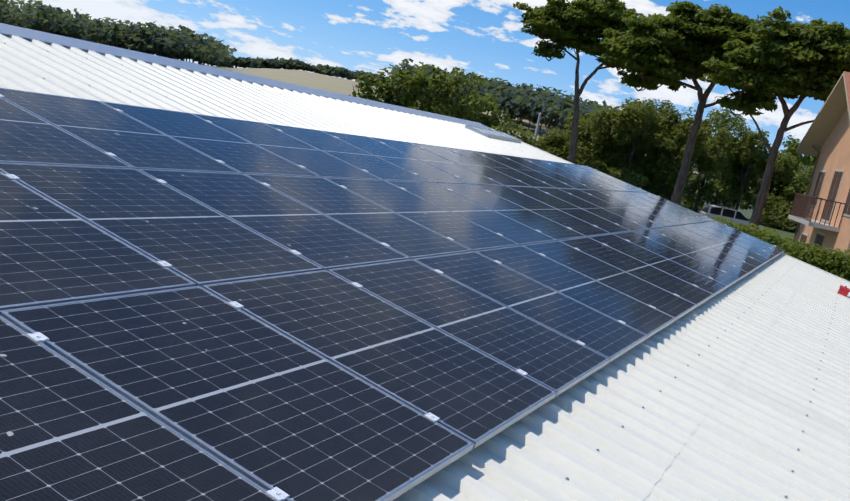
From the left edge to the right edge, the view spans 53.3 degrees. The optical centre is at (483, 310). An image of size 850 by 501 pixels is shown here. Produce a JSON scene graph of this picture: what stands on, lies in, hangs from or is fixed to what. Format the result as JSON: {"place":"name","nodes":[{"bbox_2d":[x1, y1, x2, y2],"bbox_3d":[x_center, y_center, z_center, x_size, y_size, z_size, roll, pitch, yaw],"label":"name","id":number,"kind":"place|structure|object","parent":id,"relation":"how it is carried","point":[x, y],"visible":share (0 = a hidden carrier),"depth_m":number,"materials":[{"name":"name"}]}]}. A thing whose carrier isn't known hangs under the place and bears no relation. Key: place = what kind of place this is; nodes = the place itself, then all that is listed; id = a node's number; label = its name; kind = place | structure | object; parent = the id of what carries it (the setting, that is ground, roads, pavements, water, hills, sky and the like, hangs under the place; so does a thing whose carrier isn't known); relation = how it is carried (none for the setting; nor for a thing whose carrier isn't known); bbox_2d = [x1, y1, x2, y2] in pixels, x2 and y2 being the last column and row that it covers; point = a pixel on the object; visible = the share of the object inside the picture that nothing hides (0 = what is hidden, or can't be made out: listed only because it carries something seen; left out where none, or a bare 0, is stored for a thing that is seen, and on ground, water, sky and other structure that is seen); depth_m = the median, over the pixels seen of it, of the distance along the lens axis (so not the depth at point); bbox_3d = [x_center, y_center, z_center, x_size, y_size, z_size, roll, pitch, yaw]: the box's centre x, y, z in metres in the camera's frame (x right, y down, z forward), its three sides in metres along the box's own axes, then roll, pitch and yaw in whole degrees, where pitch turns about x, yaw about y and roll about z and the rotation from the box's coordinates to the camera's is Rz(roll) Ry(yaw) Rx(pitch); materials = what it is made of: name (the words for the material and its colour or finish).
{"place":"outdoors","nodes":[
{"label":"outdoors","id":0,"kind":"place"},
{"bbox_2d":[7,0,849,156],"label":"sky","id":1,"kind":"structure","parent":0,"point":[486,38],"materials":[{"name":"blue"}]},
{"bbox_2d":[190,62,796,252],"bbox_3d":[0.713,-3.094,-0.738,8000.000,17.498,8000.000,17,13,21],"label":"ground","id":2,"kind":"structure","parent":0,"point":[323,82],"depth_m":281.90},
{"bbox_2d":[0,0,813,186],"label":"hill trees","id":3,"kind":"object","parent":2,"relation":"on","point":[529,102],"materials":[{"name":"green plant"}]},
{"bbox_2d":[349,62,536,145],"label":"trees","id":4,"kind":"object","parent":2,"relation":"on","point":[419,82],"depth_m":37.24,"materials":[{"name":"green plant"}]},
{"bbox_2d":[534,112,540,141],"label":"utility pole","id":5,"kind":"object","parent":2,"relation":"on","point":[537,126],"visible":0.46,"depth_m":73.02,"materials":[{"name":"concrete"}]},
{"bbox_2d":[513,0,638,163],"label":"stone pine","id":6,"kind":"object","parent":2,"relation":"on","point":[568,24],"depth_m":55.36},
{"bbox_2d":[523,97,737,211],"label":"trees","id":7,"kind":"object","parent":2,"relation":"on","point":[641,172],"depth_m":62.38,"materials":[{"name":"green plant"}]},
{"bbox_2d":[600,0,762,204],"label":"stone pine","id":8,"kind":"object","parent":2,"relation":"on","point":[660,49],"depth_m":45.10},
{"bbox_2d":[698,204,764,229],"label":"parked car","id":9,"kind":"object","parent":2,"relation":"on","point":[727,213],"visible":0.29,"depth_m":56.38,"materials":[{"name":"grey paint"}]},
{"bbox_2d":[680,175,809,232],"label":"bushes","id":10,"kind":"object","parent":2,"relation":"on","point":[781,219],"visible":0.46,"depth_m":64.48,"materials":[{"name":"green plant"}]},
{"bbox_2d":[706,107,815,226],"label":"trees","id":11,"kind":"object","parent":2,"relation":"on","point":[789,177],"depth_m":64.79,"materials":[{"name":"green plant"}]},
{"bbox_2d":[700,6,849,235],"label":"stone pine","id":12,"kind":"object","parent":2,"relation":"on","point":[780,53],"depth_m":40.67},
{"bbox_2d":[707,215,849,280],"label":"hedge","id":13,"kind":"object","parent":2,"relation":"on","point":[820,258],"depth_m":21.65,"materials":[{"name":"green plant"}]},
{"bbox_2d":[777,132,818,165],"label":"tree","id":14,"kind":"object","parent":2,"relation":"on","point":[793,145],"visible":0.4,"depth_m":87.11,"materials":[{"name":"green plant"}]},
{"bbox_2d":[795,107,849,277],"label":"house walls","id":15,"kind":"structure","parent":2,"relation":"on","point":[834,152],"depth_m":38.68,"materials":[{"name":"paint"}]},
{"bbox_2d":[793,145,819,241],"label":"gutter downpipe","id":16,"kind":"object","parent":15,"relation":"attached to","point":[816,149],"visible":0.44,"depth_m":42.10,"materials":[{"name":"brown metal"}]},
{"bbox_2d":[788,215,839,231],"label":"balcony slab","id":17,"kind":"structure","parent":15,"relation":"attached to","point":[816,224],"depth_m":35.90,"materials":[{"name":"grey concrete"}]},
{"bbox_2d":[789,193,845,227],"bbox_3d":[14.871,-4.504,37.715,1.300,1.050,4.230,13,12,6],"label":"balcony railing","id":18,"kind":"object","parent":17,"relation":"on","point":[797,199],"visible":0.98,"depth_m":36.95,"materials":[{"name":"brown metal"}]},
{"bbox_2d":[795,72,849,156],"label":"house roof","id":19,"kind":"structure","parent":15,"relation":"attached to","point":[829,115],"depth_m":40.09,"materials":[{"name":"beige paint"}]},
{"bbox_2d":[800,171,849,253],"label":"window shutters","id":20,"kind":"object","parent":15,"relation":"attached to","point":[832,194],"visible":0.5,"depth_m":38.23,"materials":[{"name":"brown wood"}]},
{"bbox_2d":[802,169,849,246],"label":"window frames","id":21,"kind":"structure","parent":15,"relation":"in","point":[827,221],"depth_m":37.92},
{"bbox_2d":[844,71,849,108],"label":"house roof tiles","id":22,"kind":"object","parent":15,"relation":"on","point":[847,77],"visible":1,"depth_m":36.31,"materials":[{"name":"orange tile"}]},
{"bbox_2d":[643,268,849,500],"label":"roof sheet","id":23,"kind":"object","parent":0,"point":[748,438],"depth_m":6.47,"materials":[{"name":"paint"}]},
{"bbox_2d":[0,34,813,500],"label":"roof sheet","id":24,"kind":"object","parent":23,"relation":"on","point":[544,452],"visible":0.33,"depth_m":7.43,"materials":[{"name":"paint"}]},
{"bbox_2d":[0,23,492,129],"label":"ridge cap","id":25,"kind":"object","parent":24,"relation":"on","point":[21,32],"visible":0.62,"depth_m":12.53,"materials":[{"name":"grey metal"}]},
{"bbox_2d":[0,88,784,500],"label":"pv frames","id":26,"kind":"structure","parent":24,"relation":"on","point":[182,432],"depth_m":5.18,"materials":[{"name":"silver metal"}]},
{"bbox_2d":[0,94,774,500],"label":"panel clamps","id":27,"kind":"object","parent":26,"relation":"attached to","point":[276,494],"visible":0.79,"depth_m":5.01,"materials":[{"name":"silver metal"}]},
{"bbox_2d":[0,88,783,500],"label":"solar panels","id":28,"kind":"object","parent":26,"relation":"in","point":[272,408],"visible":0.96,"depth_m":4.94,"materials":[{"name":"blue glass"}]},
{"bbox_2d":[465,125,521,142],"bbox_3d":[0.253,-4.287,20.606,0.608,0.204,2.200,17,13,21],"label":"frame","id":29,"kind":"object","parent":24,"relation":"on","point":[494,136],"depth_m":20.15,"materials":[{"name":"silver metal"}]},
{"bbox_2d":[473,127,515,138],"bbox_3d":[0.263,-4.313,20.598,0.495,0.106,2.100,17,13,21],"label":"skylight","id":30,"kind":"object","parent":29,"relation":"on","point":[493,133],"visible":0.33,"depth_m":20.54},
{"bbox_2d":[4,43,841,497],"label":"roof screws","id":31,"kind":"object","parent":23,"relation":"on","point":[674,377],"visible":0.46,"depth_m":8.47,"materials":[{"name":"metal"}]},
{"bbox_2d":[491,128,849,282],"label":"verge trim","id":32,"kind":"structure","parent":23,"relation":"attached to","point":[781,253],"depth_m":19.52,"materials":[{"name":"paint"}]},
{"bbox_2d":[837,285,849,296],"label":"red box","id":33,"kind":"object","parent":23,"relation":"on","point":[844,291],"visible":0.9,"depth_m":16.06,"materials":[{"name":"red plastic"}]}
]}

